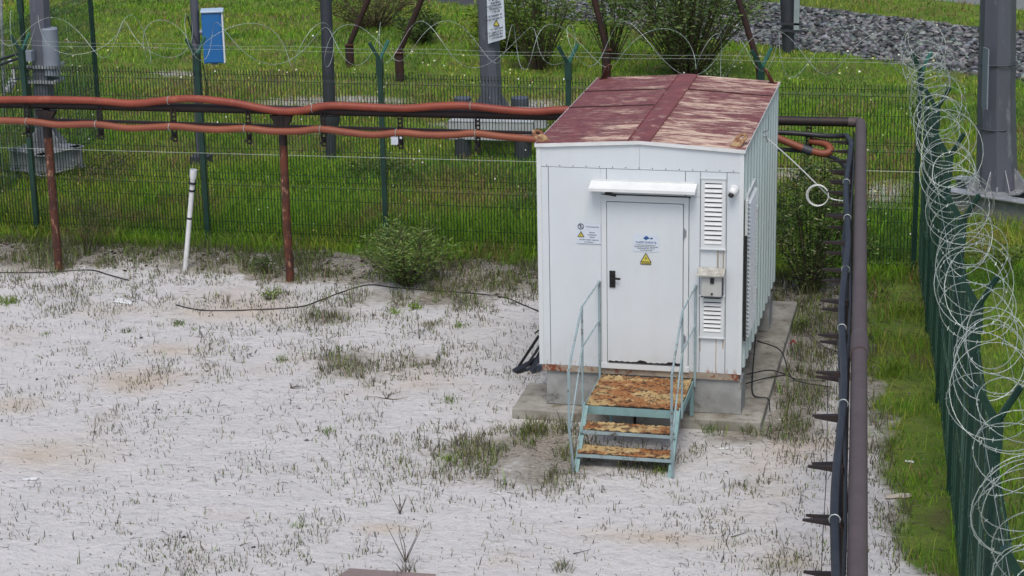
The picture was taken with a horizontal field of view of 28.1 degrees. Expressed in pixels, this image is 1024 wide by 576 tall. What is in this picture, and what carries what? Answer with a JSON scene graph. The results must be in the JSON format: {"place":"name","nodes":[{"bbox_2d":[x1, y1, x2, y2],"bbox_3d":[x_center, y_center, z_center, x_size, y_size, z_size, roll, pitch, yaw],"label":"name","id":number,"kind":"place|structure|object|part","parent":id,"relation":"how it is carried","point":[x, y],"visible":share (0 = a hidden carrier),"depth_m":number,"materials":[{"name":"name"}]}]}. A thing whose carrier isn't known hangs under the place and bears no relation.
{"place":"outdoors","nodes":[
{"label":"outdoors","id":0,"kind":"place"},
{"bbox_2d":[0,0,1023,575],"bbox_3d":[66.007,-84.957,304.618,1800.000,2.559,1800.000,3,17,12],"label":"ground","id":1,"kind":"structure","parent":0,"point":[466,522],"depth_m":24.53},
{"bbox_2d":[0,0,5,111],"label":"thin pole","id":2,"kind":"object","parent":1,"relation":"on","point":[1,19],"visible":0.4,"depth_m":42.57,"materials":[{"name":"metal"}]},
{"bbox_2d":[0,292,26,306],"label":"weed tuft","id":3,"kind":"object","parent":1,"relation":"on","point":[11,300],"visible":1,"depth_m":29.80,"materials":[{"name":"green plant"}]},
{"bbox_2d":[22,477,38,480],"bbox_3d":[-5.472,2.163,23.203,0.190,0.020,0.083,-2,17,-2],"label":"paper scrap","id":4,"kind":"object","parent":1,"relation":"on","point":[32,478],"visible":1,"depth_m":23.19,"materials":[{"name":"white paper"}]},
{"bbox_2d":[9,0,85,182],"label":"steel mast","id":5,"kind":"object","parent":1,"relation":"on","point":[45,54],"visible":0.48,"depth_m":36.30,"materials":[{"name":"grey metal"}]},
{"bbox_2d":[6,67,31,91],"bbox_3d":[-8.749,-3.689,36.268,0.511,0.452,0.174,-3,17,-7],"label":"insulator","id":6,"kind":"object","parent":5,"relation":"attached to","point":[12,81],"visible":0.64,"depth_m":36.22,"materials":[{"name":"white plastic"}]},
{"bbox_2d":[0,0,101,194],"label":"fence","id":7,"kind":"object","parent":1,"relation":"on","point":[22,21],"visible":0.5,"depth_m":38.44,"materials":[{"name":"green metal"}]},
{"bbox_2d":[0,53,17,65],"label":"guy tubes","id":8,"kind":"object","parent":7,"relation":"attached to","point":[9,61],"visible":0.59,"depth_m":33.17,"materials":[{"name":"white plastic"}]},
{"bbox_2d":[0,269,128,280],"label":"ground hose","id":9,"kind":"object","parent":1,"relation":"on","point":[70,270],"visible":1,"depth_m":31.32,"materials":[{"name":"black plastic"}]},
{"bbox_2d":[63,180,115,254],"bbox_3d":[-6.699,-1.127,32.133,0.862,1.288,0.936,-11,19,-29],"label":"young willow","id":10,"kind":"object","parent":1,"relation":"on","point":[84,229],"visible":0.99,"depth_m":32.12,"materials":[{"name":"green plant"}]},
{"bbox_2d":[74,147,156,178],"bbox_3d":[-7.441,-2.273,37.341,1.714,0.553,1.886,3,17,12],"label":"field bush","id":11,"kind":"object","parent":1,"relation":"on","point":[118,163],"visible":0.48,"depth_m":37.20,"materials":[{"name":"green plant"}]},
{"bbox_2d":[111,298,135,304],"bbox_3d":[-5.663,0.187,29.759,0.379,0.034,0.170,6,18,24],"label":"plastic scrap","id":12,"kind":"object","parent":1,"relation":"on","point":[122,301],"visible":1,"depth_m":29.75,"materials":[{"name":"white plastic"}]},
{"bbox_2d":[171,318,186,326],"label":"weed tuft","id":13,"kind":"object","parent":1,"relation":"on","point":[178,323],"visible":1,"depth_m":28.67,"materials":[{"name":"green plant"}]},
{"bbox_2d":[183,169,196,270],"bbox_3d":[-4.897,-1.000,31.038,0.345,1.665,0.120,3,17,12],"label":"marker pipe","id":14,"kind":"object","parent":1,"relation":"on","point":[193,176],"visible":1,"depth_m":30.98,"materials":[{"name":"white plastic"}]},
{"bbox_2d":[187,0,211,166],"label":"utility pole","id":15,"kind":"object","parent":1,"relation":"on","point":[194,12],"visible":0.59,"depth_m":36.91,"materials":[{"name":"grey metal"}]},
{"bbox_2d":[200,8,225,64],"bbox_3d":[-5.390,-4.537,36.887,0.412,0.989,0.370,-3,17,-6],"label":"blue cabinet","id":16,"kind":"object","parent":15,"relation":"attached to","point":[210,17],"visible":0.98,"depth_m":36.73,"materials":[{"name":"metal"}]},
{"bbox_3d":[-5.391,-4.488,36.741,0.307,0.869,0.014,-3,17,-6],"label":"door","id":17,"kind":"part","parent":16,"relation":"part of","materials":[{"name":"blue paint"}]},
{"bbox_2d":[248,253,279,272],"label":"shrub","id":18,"kind":"object","parent":1,"relation":"on","point":[256,259],"visible":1,"depth_m":30.98,"materials":[{"name":"green plant"}]},
{"bbox_2d":[259,286,281,299],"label":"shrub","id":19,"kind":"object","parent":1,"relation":"on","point":[268,295],"visible":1,"depth_m":29.71,"materials":[{"name":"green plant"}]},
{"bbox_2d":[272,353,292,363],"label":"weed tuft","id":20,"kind":"object","parent":1,"relation":"on","point":[283,357],"visible":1,"depth_m":27.08,"materials":[{"name":"green plant"}]},
{"bbox_2d":[292,519,309,528],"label":"weed tuft","id":21,"kind":"object","parent":1,"relation":"on","point":[300,524],"visible":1,"depth_m":21.80,"materials":[{"name":"green plant"}]},
{"bbox_2d":[316,422,336,435],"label":"weed tuft","id":22,"kind":"object","parent":1,"relation":"on","point":[328,430],"visible":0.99,"depth_m":24.46,"materials":[{"name":"green plant"}]},
{"bbox_2d":[320,0,339,159],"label":"steel mast","id":23,"kind":"object","parent":1,"relation":"on","point":[326,12],"visible":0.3,"depth_m":37.66,"materials":[{"name":"grey metal"}]},
{"bbox_2d":[344,0,370,67],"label":"rusty strut","id":24,"kind":"object","parent":1,"relation":"on","point":[350,44],"visible":0.87,"depth_m":47.13,"materials":[{"name":"metal"}]},
{"bbox_2d":[176,284,538,311],"bbox_3d":[-2.081,0.150,29.712,5.532,0.036,1.378,1,17,6],"label":"ground hose","id":25,"kind":"object","parent":1,"relation":"on","point":[341,292],"visible":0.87,"depth_m":29.45,"materials":[{"name":"black plastic"}]},
{"bbox_2d":[310,0,427,29],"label":"field bush","id":26,"kind":"object","parent":1,"relation":"on","point":[368,21],"visible":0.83,"depth_m":52.48,"materials":[{"name":"green plant"}]},
{"bbox_2d":[329,151,414,175],"bbox_3d":[-2.525,-2.242,36.924,1.587,0.524,1.422,-3,17,-7],"label":"field bush","id":27,"kind":"object","parent":1,"relation":"on","point":[387,156],"visible":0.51,"depth_m":36.82,"materials":[{"name":"green plant"}]},
{"bbox_2d":[338,568,435,575],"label":"broken slab","id":28,"kind":"structure","parent":1,"relation":"on","point":[356,572],"depth_m":20.48,"materials":[{"name":"concrete"}]},
{"bbox_2d":[378,391,405,399],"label":"dead twig","id":29,"kind":"object","parent":1,"relation":"on","point":[388,396],"visible":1,"depth_m":25.59,"materials":[{"name":"brown plant"}]},
{"bbox_2d":[379,306,409,316],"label":"weed tuft","id":30,"kind":"object","parent":1,"relation":"on","point":[393,311],"visible":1,"depth_m":28.98,"materials":[{"name":"green plant"}]},
{"bbox_2d":[391,495,407,513],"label":"dead twig","id":31,"kind":"object","parent":1,"relation":"on","point":[399,510],"visible":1,"depth_m":22.00,"materials":[{"name":"brown plant"}]},
{"bbox_2d":[389,554,415,573],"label":"weed tuft","id":32,"kind":"object","parent":1,"relation":"on","point":[405,565],"visible":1,"depth_m":20.60,"materials":[{"name":"green plant"}]},
{"bbox_2d":[386,525,421,561],"bbox_3d":[-1.096,2.602,20.782,0.387,0.403,0.028,3,17,12],"label":"dead twig","id":33,"kind":"object","parent":1,"relation":"on","point":[405,558],"visible":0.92,"depth_m":20.79,"materials":[{"name":"brown plant"}]},
{"bbox_2d":[345,212,464,287],"bbox_3d":[-1.595,-0.533,30.114,1.769,1.112,2.002,3,17,12],"label":"willow bush","id":34,"kind":"object","parent":1,"relation":"on","point":[400,258],"visible":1,"depth_m":30.05,"materials":[{"name":"green plant"}]},
{"bbox_2d":[393,0,423,81],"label":"rusty strut","id":35,"kind":"object","parent":1,"relation":"on","point":[399,65],"visible":0.8,"depth_m":45.48,"materials":[{"name":"metal"}]},
{"bbox_2d":[408,302,421,338],"bbox_3d":[-1.314,0.452,27.796,0.226,0.542,0.239,-1,17,1],"label":"sapling","id":36,"kind":"object","parent":1,"relation":"on","point":[413,307],"visible":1,"depth_m":27.74,"materials":[{"name":"green plant"}]},
{"bbox_2d":[391,2,444,43],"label":"field bush","id":37,"kind":"object","parent":1,"relation":"on","point":[425,31],"visible":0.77,"depth_m":49.75,"materials":[{"name":"green plant"}]},
{"bbox_2d":[411,319,444,329],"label":"weed tuft","id":38,"kind":"object","parent":1,"relation":"on","point":[432,323],"visible":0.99,"depth_m":28.40,"materials":[{"name":"green plant"}]},
{"bbox_2d":[0,103,868,575],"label":"pipe rack","id":39,"kind":"object","parent":1,"relation":"on","point":[858,463],"visible":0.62,"depth_m":25.98,"materials":[{"name":"brown metal"}]},
{"bbox_2d":[0,95,569,114],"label":"conduit","id":40,"kind":"object","parent":39,"relation":"attached to","point":[312,108],"visible":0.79,"depth_m":29.79,"materials":[{"name":"metal"}]},
{"bbox_2d":[0,117,833,156],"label":"conduit","id":41,"kind":"object","parent":39,"relation":"attached to","point":[802,148],"visible":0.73,"depth_m":29.71,"materials":[{"name":"metal"}]},
{"bbox_2d":[763,135,842,206],"bbox_3d":[3.680,-1.480,25.639,1.090,0.956,0.114,-1,17,0],"label":"white cable","id":42,"kind":"object","parent":39,"relation":"hanging from","point":[811,187],"visible":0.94,"depth_m":25.70,"materials":[{"name":"white plastic"}]},
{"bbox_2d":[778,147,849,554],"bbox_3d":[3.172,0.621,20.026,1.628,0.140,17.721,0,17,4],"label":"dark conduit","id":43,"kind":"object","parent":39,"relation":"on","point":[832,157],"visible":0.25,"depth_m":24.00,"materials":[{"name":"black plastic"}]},
{"bbox_2d":[778,130,853,575],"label":"dark conduit","id":44,"kind":"object","parent":39,"relation":"on","point":[834,519],"visible":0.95,"depth_m":18.17,"materials":[{"name":"metal"}]},
{"bbox_2d":[821,368,827,570],"bbox_3d":[2.740,1.535,17.842,0.023,0.408,3.996,2,17,9],"label":"hanging wire","id":45,"kind":"object","parent":39,"relation":"hanging from","point":[826,474],"visible":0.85,"depth_m":17.76,"materials":[{"name":"black plastic"}]},
{"bbox_2d":[841,148,854,575],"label":"cable","id":46,"kind":"object","parent":39,"relation":"attached to","point":[845,512],"visible":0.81,"depth_m":16.54,"materials":[{"name":"black plastic"}]},
{"bbox_2d":[0,228,887,307],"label":"soil clods","id":47,"kind":"object","parent":1,"relation":"on","point":[361,261],"visible":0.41,"depth_m":31.39,"materials":[{"name":"soil"}]},
{"bbox_2d":[435,448,459,463],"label":"weed tuft","id":48,"kind":"object","parent":1,"relation":"on","point":[447,456],"visible":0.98,"depth_m":23.53,"materials":[{"name":"green plant"}]},
{"bbox_2d":[437,394,461,403],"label":"weed tuft","id":49,"kind":"object","parent":1,"relation":"on","point":[448,398],"visible":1,"depth_m":25.47,"materials":[{"name":"green plant"}]},
{"bbox_2d":[0,231,900,324],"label":"verge weeds","id":50,"kind":"object","parent":1,"relation":"on","point":[155,249],"visible":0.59,"depth_m":31.68,"materials":[{"name":"green plant"}]},
{"bbox_2d":[454,321,471,327],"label":"weed tuft","id":51,"kind":"object","parent":1,"relation":"on","point":[459,326],"visible":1,"depth_m":28.33,"materials":[{"name":"green plant"}]},
{"bbox_2d":[0,32,932,272],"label":"fence","id":52,"kind":"object","parent":1,"relation":"on","point":[197,79],"visible":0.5,"depth_m":32.01,"materials":[{"name":"green metal"}]},
{"bbox_2d":[391,137,401,144],"bbox_3d":[-1.776,-2.303,31.610,0.200,0.180,0.010,3,17,12],"label":"plate","id":53,"kind":"object","parent":52,"relation":"attached to","point":[394,140],"visible":0.43,"depth_m":31.62,"materials":[{"name":"white plastic"}]},
{"bbox_2d":[22,148,900,171],"bbox_3d":[-1.436,-1.999,31.606,15.212,0.096,0.006,3,17,12],"label":"steel wire","id":54,"kind":"object","parent":52,"relation":"attached to","point":[365,157],"visible":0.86,"depth_m":31.91,"materials":[{"name":"grey metal"}]},
{"bbox_2d":[5,13,938,77],"bbox_3d":[-1.254,-3.692,31.100,15.188,0.859,0.819,3,17,12],"label":"razor wire","id":55,"kind":"object","parent":52,"relation":"attached to","point":[209,49],"visible":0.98,"depth_m":31.06,"materials":[{"name":"silver metal"}]},
{"bbox_2d":[0,226,943,575],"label":"dry stalks","id":56,"kind":"object","parent":1,"relation":"on","point":[518,270],"visible":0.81,"depth_m":26.58,"materials":[{"name":"brown plant"}]},
{"bbox_2d":[0,252,951,575],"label":"pebbles","id":57,"kind":"object","parent":1,"relation":"on","point":[400,440],"visible":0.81,"depth_m":23.85,"materials":[{"name":"stone"}]},
{"bbox_2d":[0,243,954,575],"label":"fallen twigs","id":58,"kind":"object","parent":1,"relation":"on","point":[500,407],"visible":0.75,"depth_m":24.93,"materials":[{"name":"brown wood"}]},
{"bbox_2d":[448,0,547,160],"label":"steel mast","id":59,"kind":"object","parent":1,"relation":"on","point":[491,22],"visible":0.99,"depth_m":37.98,"materials":[{"name":"grey metal"}]},
{"bbox_2d":[2,24,1006,257],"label":"wild flowers","id":60,"kind":"object","parent":1,"relation":"on","point":[473,82],"visible":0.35,"depth_m":45.00,"materials":[{"name":"white plant"}]},
{"bbox_2d":[461,0,552,53],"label":"field bush","id":61,"kind":"object","parent":1,"relation":"on","point":[473,18],"visible":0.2,"depth_m":48.51,"materials":[{"name":"green plant"}]},
{"bbox_2d":[0,0,1023,575],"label":"field grass","id":62,"kind":"structure","parent":1,"relation":"on","point":[1010,230],"depth_m":36.54,"materials":[{"name":"green plant"}]},
{"bbox_2d":[512,330,539,372],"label":"cables","id":63,"kind":"object","parent":1,"relation":"on","point":[531,363],"visible":0.71,"depth_m":26.44,"materials":[{"name":"black plastic"}]},
{"bbox_2d":[515,413,554,440],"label":"weed tuft","id":64,"kind":"object","parent":1,"relation":"on","point":[533,426],"visible":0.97,"depth_m":24.29,"materials":[{"name":"green plant"}]},
{"bbox_2d":[504,0,585,69],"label":"field bush","id":65,"kind":"object","parent":1,"relation":"on","point":[536,23],"visible":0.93,"depth_m":46.10,"materials":[{"name":"green plant"}]},
{"bbox_2d":[549,552,575,572],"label":"weed tuft","id":66,"kind":"object","parent":1,"relation":"on","point":[556,567],"visible":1,"depth_m":20.57,"materials":[{"name":"green plant"}]},
{"bbox_2d":[546,414,579,435],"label":"weed tuft","id":67,"kind":"object","parent":1,"relation":"on","point":[562,427],"visible":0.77,"depth_m":24.31,"materials":[{"name":"green plant"}]},
{"bbox_2d":[512,383,636,423],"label":"concrete slab","id":68,"kind":"structure","parent":1,"relation":"on","point":[532,399],"depth_m":24.77,"materials":[{"name":"grey concrete"}]},
{"bbox_2d":[592,0,611,76],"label":"rusty strut","id":69,"kind":"object","parent":1,"relation":"on","point":[606,58],"visible":0.78,"depth_m":45.02,"materials":[{"name":"metal"}]},
{"bbox_2d":[572,0,649,59],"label":"field bush","id":70,"kind":"object","parent":1,"relation":"on","point":[613,45],"visible":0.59,"depth_m":47.28,"materials":[{"name":"green plant"}]},
{"bbox_2d":[567,280,696,477],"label":"metal stairs","id":71,"kind":"structure","parent":1,"relation":"on","point":[638,392],"depth_m":23.46,"materials":[{"name":"metal"}]},
{"bbox_2d":[647,3,653,36],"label":"steel post","id":72,"kind":"object","parent":1,"relation":"on","point":[650,22],"visible":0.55,"depth_m":50.25,"materials":[{"name":"grey metal"}]},
{"bbox_2d":[651,462,667,475],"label":"weed tuft","id":73,"kind":"object","parent":1,"relation":"on","point":[662,469],"visible":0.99,"depth_m":23.05,"materials":[{"name":"green plant"}]},
{"bbox_2d":[600,0,774,74],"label":"field bush","id":74,"kind":"object","parent":1,"relation":"on","point":[685,60],"visible":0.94,"depth_m":45.00,"materials":[{"name":"green plant"}]},
{"bbox_2d":[699,422,724,436],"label":"weed tuft","id":75,"kind":"object","parent":1,"relation":"on","point":[711,430],"visible":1,"depth_m":24.22,"materials":[{"name":"green plant"}]},
{"bbox_2d":[636,301,796,432],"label":"concrete slab","id":76,"kind":"structure","parent":1,"relation":"on","point":[767,357],"depth_m":25.50,"materials":[{"name":"grey concrete"}]},
{"bbox_2d":[546,369,744,414],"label":"foundation block","id":77,"kind":"structure","parent":76,"relation":"on","point":[720,396],"depth_m":24.51,"materials":[{"name":"concrete"}]},
{"bbox_2d":[532,64,779,380],"bbox_3d":[1.919,-0.956,25.920,2.619,3.028,4.309,3,17,12],"label":"electrical cabin","id":78,"kind":"object","parent":77,"relation":"on","point":[646,220],"visible":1,"depth_m":24.20,"materials":[{"name":"metal"}]},
{"bbox_2d":[607,201,685,365],"bbox_3d":[1.583,-0.033,24.137,0.948,2.003,0.086,3,17,12],"label":"door","id":79,"kind":"structure","parent":78,"relation":"in","point":[645,241],"depth_m":24.14,"materials":[{"name":"paint"}]},
{"bbox_2d":[728,185,738,197],"bbox_3d":[2.552,-1.108,23.552,0.113,0.132,0.139,3,17,12],"label":"security camera","id":80,"kind":"object","parent":78,"relation":"attached to","point":[733,190],"visible":1,"depth_m":23.52,"materials":[{"name":"white plastic"}]},
{"bbox_2d":[757,291,771,330],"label":"foundation block","id":81,"kind":"structure","parent":76,"relation":"on","point":[765,321],"depth_m":27.46,"materials":[{"name":"concrete"}]},
{"bbox_2d":[746,337,831,410],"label":"loose cables","id":82,"kind":"object","parent":76,"relation":"on","point":[752,381],"visible":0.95,"depth_m":25.76,"materials":[{"name":"black plastic"}]},
{"bbox_2d":[705,60,731,77],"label":"field bush","id":83,"kind":"object","parent":1,"relation":"on","point":[711,72],"visible":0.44,"depth_m":43.86,"materials":[{"name":"green plant"}]},
{"bbox_2d":[727,416,767,434],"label":"weed tuft","id":84,"kind":"object","parent":1,"relation":"on","point":[750,429],"visible":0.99,"depth_m":24.16,"materials":[{"name":"green plant"}]},
{"bbox_2d":[736,0,760,79],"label":"rusty strut","id":85,"kind":"object","parent":1,"relation":"on","point":[746,25],"visible":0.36,"depth_m":44.08,"materials":[{"name":"metal"}]},
{"bbox_2d":[504,0,1023,80],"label":"riprap stones","id":86,"kind":"object","parent":1,"relation":"on","point":[845,39],"visible":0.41,"depth_m":48.11,"materials":[{"name":"grey stone"}]},
{"bbox_2d":[778,0,802,52],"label":"steel mast","id":87,"kind":"object","parent":1,"relation":"on","point":[789,12],"visible":0.79,"depth_m":47.77,"materials":[{"name":"grey metal"}]},
{"bbox_2d":[791,314,822,332],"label":"weed tuft","id":88,"kind":"object","parent":1,"relation":"on","point":[796,322],"visible":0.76,"depth_m":28.04,"materials":[{"name":"green plant"}]},
{"bbox_2d":[776,129,879,294],"bbox_3d":[4.338,-1.046,29.262,1.838,2.373,1.702,3,17,12],"label":"tall bush","id":89,"kind":"object","parent":1,"relation":"on","point":[821,222],"visible":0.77,"depth_m":29.13,"materials":[{"name":"green plant"}]},
{"bbox_2d":[799,327,875,362],"bbox_3d":[4.213,0.753,27.184,0.258,0.047,1.779,-10,19,-26],"label":"bare branch","id":90,"kind":"object","parent":1,"relation":"on","point":[822,345],"visible":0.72,"depth_m":27.18,"materials":[{"name":"brown plant"}]},
{"bbox_2d":[821,219,882,279],"bbox_3d":[4.949,-0.569,29.751,0.936,1.144,0.817,3,17,12],"label":"tall bush","id":91,"kind":"object","parent":1,"relation":"on","point":[869,247],"visible":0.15,"depth_m":29.61,"materials":[{"name":"green plant"}]},
{"bbox_2d":[867,354,923,381],"bbox_3d":[4.805,1.021,26.097,1.060,0.202,1.235,3,17,12],"label":"weed tuft","id":92,"kind":"object","parent":1,"relation":"on","point":[884,369],"visible":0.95,"depth_m":26.08,"materials":[{"name":"green plant"}]},
{"bbox_2d":[885,493,911,498],"bbox_3d":[4.198,2.254,22.216,0.299,0.029,0.131,-2,17,-2],"label":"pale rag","id":93,"kind":"object","parent":1,"relation":"on","point":[891,496],"visible":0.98,"depth_m":22.21,"materials":[{"name":"fabric"}]},
{"bbox_2d":[875,298,924,322],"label":"weed tuft","id":94,"kind":"object","parent":1,"relation":"on","point":[905,308],"visible":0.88,"depth_m":28.43,"materials":[{"name":"green plant"}]},
{"bbox_2d":[887,519,917,536],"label":"weed tuft","id":95,"kind":"object","parent":1,"relation":"on","point":[898,529],"visible":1,"depth_m":21.32,"materials":[{"name":"green plant"}]},
{"bbox_2d":[918,86,1023,575],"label":"fence","id":96,"kind":"object","parent":1,"relation":"on","point":[940,334],"visible":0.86,"depth_m":20.93,"materials":[{"name":"green metal"}]},
{"bbox_2d":[900,21,1023,575],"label":"razor wire","id":97,"kind":"object","parent":96,"relation":"on","point":[991,549],"visible":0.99,"depth_m":18.52,"materials":[{"name":"silver metal"}]},
{"bbox_2d":[951,0,1023,229],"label":"steel mast","id":98,"kind":"object","parent":1,"relation":"on","point":[1000,174],"visible":0.8,"depth_m":32.74,"materials":[{"name":"grey metal"}]},
{"bbox_2d":[964,236,1023,268],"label":"field bush","id":99,"kind":"object","parent":1,"relation":"on","point":[1015,256],"visible":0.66,"depth_m":30.49,"materials":[{"name":"green plant"}]},
{"bbox_2d":[938,0,1023,9],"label":"road","id":100,"kind":"structure","parent":0,"point":[1019,4],"depth_m":48.94,"materials":[{"name":"grey asphalt"}]}
]}

